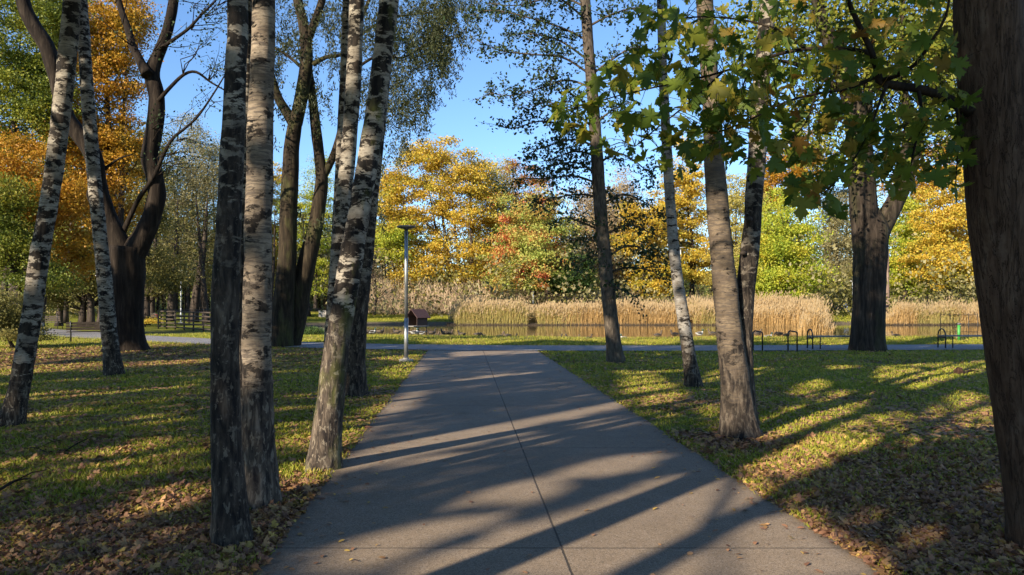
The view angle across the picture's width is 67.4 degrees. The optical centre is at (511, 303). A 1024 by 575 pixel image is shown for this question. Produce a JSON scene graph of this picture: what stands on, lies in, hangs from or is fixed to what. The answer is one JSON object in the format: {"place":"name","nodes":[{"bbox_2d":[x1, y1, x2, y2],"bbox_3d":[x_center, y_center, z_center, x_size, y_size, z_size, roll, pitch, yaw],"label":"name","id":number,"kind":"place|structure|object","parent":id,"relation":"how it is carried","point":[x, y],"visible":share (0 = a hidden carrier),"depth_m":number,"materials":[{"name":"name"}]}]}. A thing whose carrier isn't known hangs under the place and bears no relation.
{"place":"outdoors","nodes":[
{"label":"outdoors","id":0,"kind":"place"},
{"bbox_2d":[318,310,325,316],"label":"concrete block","id":1,"kind":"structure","parent":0,"point":[323,314],"depth_m":76.70,"materials":[{"name":"grey concrete"}]},
{"bbox_2d":[0,0,967,270],"label":"sky","id":2,"kind":"structure","parent":0,"point":[457,119],"materials":[{"name":"blue"}]},
{"bbox_2d":[0,271,1020,574],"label":"ground","id":3,"kind":"structure","parent":0,"point":[154,329],"depth_m":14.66,"materials":[{"name":"plant"}]},
{"bbox_2d":[0,470,44,490],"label":"fallen branch","id":4,"kind":"object","parent":3,"relation":"on","point":[10,483],"visible":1,"depth_m":6.52,"materials":[{"name":"brown wood"}]},
{"bbox_2d":[1,164,66,306],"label":"tree","id":5,"kind":"object","parent":3,"relation":"on","point":[8,273],"visible":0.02,"depth_m":46.90,"materials":[{"name":"green plant"}]},
{"bbox_2d":[0,285,68,347],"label":"bush","id":6,"kind":"object","parent":3,"relation":"on","point":[10,316],"visible":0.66,"depth_m":26.91,"materials":[{"name":"green plant"}]},
{"bbox_2d":[0,0,80,426],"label":"birch tree","id":7,"kind":"object","parent":3,"relation":"on","point":[14,409],"visible":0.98,"depth_m":9.81,"materials":[{"name":"white plant"}]},
{"bbox_2d":[24,440,60,455],"bbox_3d":[-4.846,1.511,8.125,0.707,0.087,0.307,0,0,37],"label":"fallen branch","id":8,"kind":"object","parent":3,"relation":"on","point":[39,447],"visible":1,"depth_m":8.12,"materials":[{"name":"brown wood"}]},
{"bbox_2d":[0,166,91,306],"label":"hornbeam tree","id":9,"kind":"object","parent":3,"relation":"on","point":[18,242],"visible":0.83,"depth_m":37.59,"materials":[{"name":"green plant"}]},
{"bbox_2d":[0,0,101,301],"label":"lime tree","id":10,"kind":"object","parent":3,"relation":"on","point":[19,64],"visible":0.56,"depth_m":43.19,"materials":[{"name":"green plant"}]},
{"bbox_2d":[45,316,62,328],"bbox_3d":[-29.013,1.161,47.940,1.900,0.893,0.642,0,0,0],"label":"park bench","id":11,"kind":"object","parent":3,"relation":"on","point":[55,319],"visible":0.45,"depth_m":47.72,"materials":[{"name":"brown wood"}]},
{"bbox_2d":[2,0,117,322],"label":"lime tree","id":12,"kind":"object","parent":3,"relation":"on","point":[65,315],"visible":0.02,"depth_m":61.55,"materials":[{"name":"orange plant"}]},
{"bbox_2d":[0,125,121,322],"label":"beech tree","id":13,"kind":"object","parent":3,"relation":"on","point":[72,197],"visible":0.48,"depth_m":40.41,"materials":[{"name":"orange plant"}]},
{"bbox_2d":[53,170,88,325],"bbox_3d":[-30.898,-4.069,54.546,7.857,11.581,6.767,0,0,0],"label":"tree","id":14,"kind":"object","parent":3,"relation":"on","point":[59,313],"depth_m":53.84,"materials":[{"name":"brown plant"}]},
{"bbox_2d":[0,253,154,324],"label":"hornbeam tree","id":15,"kind":"object","parent":3,"relation":"on","point":[82,308],"visible":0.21,"depth_m":51.55,"materials":[{"name":"green plant"}]},
{"bbox_2d":[66,321,99,341],"bbox_3d":[-17.443,1.155,31.547,1.500,0.893,0.642,0,0,-28],"label":"park bench","id":16,"kind":"object","parent":3,"relation":"on","point":[70,324],"visible":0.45,"depth_m":31.24,"materials":[{"name":"brown wood"}]},
{"bbox_2d":[65,435,100,450],"bbox_3d":[-4.680,1.513,8.486,0.201,0.094,0.810,0,0,-10],"label":"fallen branch","id":17,"kind":"object","parent":3,"relation":"on","point":[79,442],"visible":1,"depth_m":8.33,"materials":[{"name":"brown wood"}]},
{"bbox_2d":[64,158,115,324],"bbox_3d":[-29.268,-4.138,50.935,4.833,11.602,9.738,0,0,12],"label":"tree","id":18,"kind":"object","parent":3,"relation":"on","point":[90,309],"visible":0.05,"depth_m":51.81,"materials":[{"name":"brown plant"}]},
{"bbox_2d":[78,0,125,376],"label":"birch tree","id":19,"kind":"object","parent":3,"relation":"on","point":[112,362],"visible":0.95,"depth_m":16.59,"materials":[{"name":"white plant"}]},
{"bbox_2d":[30,0,177,327],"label":"maple tree","id":20,"kind":"object","parent":3,"relation":"on","point":[115,143],"visible":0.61,"depth_m":45.50,"materials":[{"name":"orange plant"}]},
{"bbox_2d":[15,0,287,351],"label":"forked tree","id":21,"kind":"object","parent":3,"relation":"on","point":[127,254],"visible":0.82,"depth_m":25.51,"materials":[{"name":"brown plant"}]},
{"bbox_2d":[144,317,165,326],"bbox_3d":[-24.780,1.273,51.879,2.479,0.942,3.854,0,0,0],"label":"bush","id":22,"kind":"object","parent":3,"relation":"on","point":[152,321],"visible":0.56,"depth_m":52.09,"materials":[{"name":"yellow plant"}]},
{"bbox_2d":[115,116,204,324],"bbox_3d":[-27.470,-6.208,57.763,8.071,15.848,7.388,0,0,-38],"label":"hornbeam tree","id":23,"kind":"object","parent":3,"relation":"on","point":[165,278],"visible":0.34,"depth_m":57.84,"materials":[{"name":"green plant"}]},
{"bbox_2d":[133,188,214,318],"bbox_3d":[-28.849,-4.157,61.328,8.542,11.712,7.079,0,0,0],"label":"tree","id":24,"kind":"object","parent":3,"relation":"on","point":[152,306],"visible":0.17,"depth_m":62.05,"materials":[{"name":"green plant"}]},
{"bbox_2d":[140,109,219,311],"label":"poplar tree","id":25,"kind":"object","parent":3,"relation":"on","point":[182,196],"visible":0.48,"depth_m":91.17,"materials":[{"name":"green plant"}]},
{"bbox_2d":[178,285,182,322],"bbox_3d":[-26.729,-0.290,62.000,0.600,3.778,0.600,0,0,0],"label":"street lamp","id":26,"kind":"object","parent":3,"relation":"on","point":[180,305],"visible":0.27,"depth_m":61.95,"materials":[{"name":"metal"}]},
{"bbox_2d":[157,310,209,331],"bbox_3d":[-18.674,1.077,44.986,0.142,1.290,11.275,0,0,-44],"label":"rail fence","id":27,"kind":"object","parent":3,"relation":"on","point":[184,320],"visible":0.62,"depth_m":45.89,"materials":[{"name":"brown wood"}]},
{"bbox_2d":[157,199,210,321],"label":"tree","id":28,"kind":"object","parent":3,"relation":"on","point":[171,302],"visible":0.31,"depth_m":65.76,"materials":[{"name":"green plant"}]},
{"bbox_2d":[160,309,209,324],"bbox_3d":[-23.575,1.049,58.492,0.113,1.341,6.498,0,0,39],"label":"rail fence","id":29,"kind":"object","parent":3,"relation":"on","point":[202,310],"visible":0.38,"depth_m":56.98,"materials":[{"name":"brown wood"}]},
{"bbox_2d":[165,192,216,321],"bbox_3d":[-26.434,-3.624,64.926,9.037,10.658,6.521,0,0,28],"label":"tree","id":30,"kind":"object","parent":3,"relation":"on","point":[195,299],"visible":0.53,"depth_m":63.84,"materials":[{"name":"green plant"}]},
{"bbox_2d":[167,195,216,322],"bbox_3d":[-25.342,-3.615,63.916,6.576,10.649,6.558,0,0,-45],"label":"tree","id":31,"kind":"object","parent":3,"relation":"on","point":[205,304],"visible":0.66,"depth_m":62.97,"materials":[{"name":"green plant"}]},
{"bbox_2d":[181,220,214,287],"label":"tree","id":32,"kind":"object","parent":3,"relation":"on","point":[206,259],"visible":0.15,"depth_m":69.80,"materials":[{"name":"green plant"}]},
{"bbox_2d":[179,133,220,298],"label":"poplar tree","id":33,"kind":"object","parent":3,"relation":"on","point":[209,286],"visible":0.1,"depth_m":93.38,"materials":[{"name":"green plant"}]},
{"bbox_2d":[209,0,253,547],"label":"birch tree","id":34,"kind":"object","parent":3,"relation":"on","point":[230,523],"visible":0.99,"depth_m":5.07,"materials":[{"name":"black plant"}]},
{"bbox_2d":[239,0,251,406],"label":"birch tree","id":35,"kind":"object","parent":3,"relation":"on","point":[244,178],"visible":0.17,"depth_m":9.15,"materials":[{"name":"black plant"}]},
{"bbox_2d":[241,0,282,510],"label":"birch tree","id":36,"kind":"object","parent":3,"relation":"on","point":[260,460],"visible":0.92,"depth_m":6.01,"materials":[{"name":"grey plant"}]},
{"bbox_2d":[272,160,300,286],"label":"maple tree","id":37,"kind":"object","parent":3,"relation":"on","point":[276,184],"visible":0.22,"depth_m":99.53,"materials":[{"name":"green plant"}]},
{"bbox_2d":[272,211,325,301],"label":"tree","id":38,"kind":"object","parent":3,"relation":"on","point":[273,265],"visible":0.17,"depth_m":74.05,"materials":[{"name":"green plant"}]},
{"bbox_2d":[272,152,334,309],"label":"hazel tree","id":39,"kind":"object","parent":3,"relation":"on","point":[309,195],"visible":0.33,"depth_m":97.78,"materials":[{"name":"green plant"}]},
{"bbox_2d":[303,325,324,335],"bbox_3d":[-12.312,1.860,45.130,3.960,1.209,3.546,0,0,0],"label":"bush","id":40,"kind":"object","parent":3,"relation":"on","point":[312,331],"visible":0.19,"depth_m":44.47,"materials":[{"name":"green plant"}]},
{"bbox_2d":[296,213,332,316],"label":"tree","id":41,"kind":"object","parent":3,"relation":"on","point":[309,314],"visible":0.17,"depth_m":78.01,"materials":[{"name":"green plant"}]},
{"bbox_2d":[308,308,322,312],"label":"park bench","id":42,"kind":"object","parent":3,"relation":"on","point":[311,311],"visible":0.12,"depth_m":77.67,"materials":[{"name":"brown wood"}]},
{"bbox_2d":[323,0,348,350],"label":"birch tree","id":43,"kind":"object","parent":3,"relation":"on","point":[344,35],"visible":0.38,"depth_m":11.45,"materials":[{"name":"white plant"}]},
{"bbox_2d":[324,0,364,344],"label":"birch tree","id":44,"kind":"object","parent":3,"relation":"on","point":[351,108],"visible":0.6,"depth_m":9.42,"materials":[{"name":"white plant"}]},
{"bbox_2d":[304,0,398,472],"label":"birch tree","id":45,"kind":"object","parent":3,"relation":"on","point":[325,448],"visible":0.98,"depth_m":7.35,"materials":[{"name":"grey plant"}]},
{"bbox_2d":[220,0,500,346],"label":"willow tree","id":46,"kind":"object","parent":3,"relation":"on","point":[292,292],"visible":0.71,"depth_m":28.24,"materials":[{"name":"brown plant"}]},
{"bbox_2d":[345,64,391,397],"bbox_3d":[-2.161,-5.841,13.037,6.072,15.120,4.398,0,0,0],"label":"birch tree","id":47,"kind":"object","parent":3,"relation":"on","point":[356,383],"visible":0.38,"depth_m":13.16,"materials":[{"name":"black plant"}]},
{"bbox_2d":[371,247,401,314],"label":"willow tree","id":48,"kind":"object","parent":3,"relation":"on","point":[374,274],"visible":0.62,"depth_m":79.73,"materials":[{"name":"green plant"}]},
{"bbox_2d":[373,216,424,314],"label":"maple tree","id":49,"kind":"object","parent":3,"relation":"on","point":[395,237],"visible":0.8,"depth_m":81.40,"materials":[{"name":"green plant"}]},
{"bbox_2d":[397,225,415,361],"bbox_3d":[-2.921,-0.277,21.200,0.540,3.764,0.540,0,0,0],"label":"street lamp","id":50,"kind":"object","parent":3,"relation":"on","point":[406,357],"visible":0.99,"depth_m":21.16,"materials":[{"name":"metal"}]},
{"bbox_2d":[374,133,518,313],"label":"maple tree","id":51,"kind":"object","parent":3,"relation":"on","point":[474,175],"visible":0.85,"depth_m":82.81,"materials":[{"name":"yellow plant"}]},
{"bbox_2d":[0,180,975,316],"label":"woodland trunk mass","id":52,"kind":"object","parent":3,"relation":"on","point":[184,303],"visible":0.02,"depth_m":109.55,"materials":[{"name":"brown wood"}]},
{"bbox_2d":[0,148,976,319],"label":"woodland","id":53,"kind":"object","parent":3,"relation":"on","point":[627,286],"visible":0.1,"depth_m":77.02,"materials":[{"name":"green plant"}]},
{"bbox_2d":[459,149,529,283],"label":"birch tree","id":54,"kind":"object","parent":3,"relation":"on","point":[507,207],"visible":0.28,"depth_m":87.17,"materials":[{"name":"orange plant"}]},
{"bbox_2d":[0,336,1023,574],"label":"leaf litter","id":55,"kind":"object","parent":3,"relation":"on","point":[146,527],"visible":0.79,"depth_m":6.48,"materials":[{"name":"brown plant"}]},
{"bbox_2d":[487,156,562,295],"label":"oak tree","id":56,"kind":"object","parent":3,"relation":"on","point":[514,163],"visible":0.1,"depth_m":97.14,"materials":[{"name":"orange plant"}]},
{"bbox_2d":[471,179,599,312],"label":"maple tree","id":57,"kind":"object","parent":3,"relation":"on","point":[513,244],"visible":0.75,"depth_m":78.33,"materials":[{"name":"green plant"}]},
{"bbox_2d":[440,0,693,362],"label":"alder tree","id":58,"kind":"object","parent":3,"relation":"on","point":[609,297],"visible":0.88,"depth_m":20.76,"materials":[{"name":"green plant"}]},
{"bbox_2d":[536,252,598,302],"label":"bush","id":59,"kind":"object","parent":3,"relation":"on","point":[569,280],"visible":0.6,"depth_m":77.16,"materials":[{"name":"green plant"}]},
{"bbox_2d":[559,164,657,290],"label":"ash tree","id":60,"kind":"object","parent":3,"relation":"on","point":[588,202],"visible":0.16,"depth_m":90.84,"materials":[{"name":"green plant"}]},
{"bbox_2d":[609,201,694,299],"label":"poplar tree","id":61,"kind":"object","parent":3,"relation":"on","point":[654,284],"visible":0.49,"depth_m":85.00,"materials":[{"name":"plant"}]},
{"bbox_2d":[653,330,662,336],"bbox_3d":[7.101,1.504,37.202,0.534,0.411,0.231,0,0,-6],"label":"duck","id":62,"kind":"object","parent":3,"relation":"on","point":[658,334],"visible":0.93,"depth_m":37.14},
{"bbox_2d":[368,273,975,314],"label":"thicket","id":63,"kind":"object","parent":3,"relation":"on","point":[448,303],"visible":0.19,"depth_m":83.12,"materials":[{"name":"beige plant"}]},
{"bbox_2d":[670,329,678,337],"bbox_3d":[7.825,1.453,37.106,0.534,0.411,0.231,0,0,14],"label":"duck","id":64,"kind":"object","parent":3,"relation":"on","point":[674,334],"visible":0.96,"depth_m":37.05},
{"bbox_2d":[642,133,711,302],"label":"maple tree","id":65,"kind":"object","parent":3,"relation":"on","point":[691,190],"visible":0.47,"depth_m":88.81,"materials":[{"name":"yellow plant"}]},
{"bbox_2d":[657,0,703,387],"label":"birch tree","id":66,"kind":"object","parent":3,"relation":"on","point":[692,375],"visible":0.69,"depth_m":14.91,"materials":[{"name":"grey plant"}]},
{"bbox_2d":[706,329,715,334],"bbox_3d":[9.613,1.412,37.008,0.534,0.411,0.231,0,0,20],"label":"duck","id":67,"kind":"object","parent":3,"relation":"on","point":[711,333],"visible":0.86,"depth_m":36.94},
{"bbox_2d":[444,289,979,333],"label":"reed bed","id":68,"kind":"object","parent":3,"relation":"on","point":[815,316],"visible":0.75,"depth_m":66.02,"materials":[{"name":"beige plant"}]},
{"bbox_2d":[687,173,771,297],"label":"lime tree","id":69,"kind":"object","parent":3,"relation":"on","point":[734,201],"visible":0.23,"depth_m":87.18,"materials":[{"name":"green plant"}]},
{"bbox_2d":[696,0,774,440],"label":"birch tree","id":70,"kind":"object","parent":3,"relation":"on","point":[733,296],"visible":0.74,"depth_m":9.11,"materials":[{"name":"brown plant"}]},
{"bbox_2d":[753,330,763,351],"bbox_3d":[8.192,1.243,25.600,0.430,0.714,0.120,0,0,0],"label":"bike rack","id":71,"kind":"object","parent":3,"relation":"on","point":[762,338],"visible":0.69,"depth_m":25.58,"materials":[{"name":"black metal"}]},
{"bbox_2d":[774,332,782,336],"bbox_3d":[12.883,1.500,37.193,0.579,0.290,0.231,0,0,-9],"label":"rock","id":72,"kind":"object","parent":3,"relation":"on","point":[778,334],"visible":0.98,"depth_m":37.13,"materials":[{"name":"grey stone"}]},
{"bbox_2d":[546,0,1023,548],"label":"maple tree","id":73,"kind":"object","parent":3,"relation":"on","point":[984,64],"visible":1,"depth_m":4.86,"materials":[{"name":"green plant"}]},
{"bbox_2d":[739,129,838,286],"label":"ash tree","id":74,"kind":"object","parent":3,"relation":"on","point":[774,180],"visible":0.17,"depth_m":95.38,"materials":[{"name":"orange plant"}]},
{"bbox_2d":[734,185,846,301],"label":"maple tree","id":75,"kind":"object","parent":3,"relation":"on","point":[772,275],"visible":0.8,"depth_m":76.42,"materials":[{"name":"green plant"}]},
{"bbox_2d":[787,330,797,351],"bbox_3d":[9.353,1.243,25.600,0.430,0.714,0.120,0,0,-3],"label":"bike rack","id":76,"kind":"object","parent":3,"relation":"on","point":[788,340],"visible":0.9,"depth_m":25.58,"materials":[{"name":"black metal"}]},
{"bbox_2d":[812,182,852,309],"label":"ash tree","id":77,"kind":"object","parent":3,"relation":"on","point":[834,254],"visible":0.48,"depth_m":99.28,"materials":[{"name":"green plant"}]},
{"bbox_2d":[813,266,852,311],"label":"bush","id":78,"kind":"object","parent":3,"relation":"on","point":[848,274],"visible":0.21,"depth_m":97.33,"materials":[{"name":"green plant"}]},
{"bbox_2d":[716,0,962,351],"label":"lime tree","id":79,"kind":"object","parent":3,"relation":"on","point":[872,224],"visible":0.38,"depth_m":25.51,"materials":[{"name":"green plant"}]},
{"bbox_2d":[886,252,889,313],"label":"wooden pole","id":80,"kind":"object","parent":3,"relation":"on","point":[888,292],"visible":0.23,"depth_m":74.78,"materials":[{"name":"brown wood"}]},
{"bbox_2d":[879,195,944,302],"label":"lime tree","id":81,"kind":"object","parent":3,"relation":"on","point":[907,232],"visible":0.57,"depth_m":83.15,"materials":[{"name":"green plant"}]},
{"bbox_2d":[876,136,964,304],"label":"oak tree","id":82,"kind":"object","parent":3,"relation":"on","point":[925,185],"visible":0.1,"depth_m":94.76,"materials":[{"name":"yellow plant"}]},
{"bbox_2d":[891,167,975,302],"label":"maple tree","id":83,"kind":"object","parent":3,"relation":"on","point":[938,239],"visible":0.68,"depth_m":79.13,"materials":[{"name":"yellow plant"}]},
{"bbox_2d":[940,313,977,339],"bbox_3d":[19.213,1.018,33.000,1.612,1.200,0.024,0,0,0],"label":"trellis frame","id":84,"kind":"object","parent":3,"relation":"on","point":[968,325],"visible":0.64,"depth_m":32.99,"materials":[{"name":"black paint"}]},
{"bbox_2d":[948,310,967,338],"bbox_3d":[19.158,0.853,33.123,1.007,1.444,0.373,0,0,0],"label":"climbing plant","id":85,"kind":"object","parent":84,"relation":"attached to","point":[955,321],"visible":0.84,"depth_m":33.14,"materials":[{"name":"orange plant"}]},
{"bbox_2d":[957,323,960,340],"bbox_3d":[18.966,1.226,32.600,0.150,0.820,0.150,0,0,0],"label":"green post","id":86,"kind":"object","parent":3,"relation":"on","point":[958,330],"visible":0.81,"depth_m":32.56,"materials":[{"name":"paint"}]},
{"bbox_2d":[953,367,978,374],"bbox_3d":[10.261,1.545,17.300,0.645,0.233,0.269,0,0,0],"label":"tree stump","id":87,"kind":"object","parent":3,"relation":"on","point":[958,370],"visible":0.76,"depth_m":17.27,"materials":[{"name":"brown wood"}]},
{"bbox_2d":[45,329,983,350],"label":"cross path","id":88,"kind":"structure","parent":0,"point":[548,347],"depth_m":28.18,"materials":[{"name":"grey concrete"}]},
{"bbox_2d":[807,329,849,348],"bbox_3d":[11.310,1.238,26.900,1.793,0.724,0.528,0,0,0],"label":"backless bench","id":89,"kind":"object","parent":88,"relation":"on","point":[812,336],"visible":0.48,"depth_m":26.74,"materials":[{"name":"grey wood"}]},
{"bbox_2d":[937,328,981,347],"bbox_3d":[16.233,1.238,27.400,1.852,0.724,0.528,0,0,0],"label":"backless bench","id":90,"kind":"object","parent":88,"relation":"on","point":[944,336],"visible":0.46,"depth_m":27.18,"materials":[{"name":"grey wood"}]},
{"bbox_2d":[252,350,884,574],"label":"path","id":91,"kind":"structure","parent":0,"point":[573,461],"depth_m":6.26,"materials":[{"name":"grey concrete"}]},
{"bbox_2d":[305,324,981,337],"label":"pond","id":92,"kind":"structure","parent":0,"point":[598,331],"depth_m":54.74,"materials":[{"name":"brown liquid"}]},
{"bbox_2d":[408,309,430,334],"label":"duck house","id":93,"kind":"structure","parent":92,"relation":"in","point":[417,318],"depth_m":41.88,"materials":[{"name":"brown wood"}]}
]}

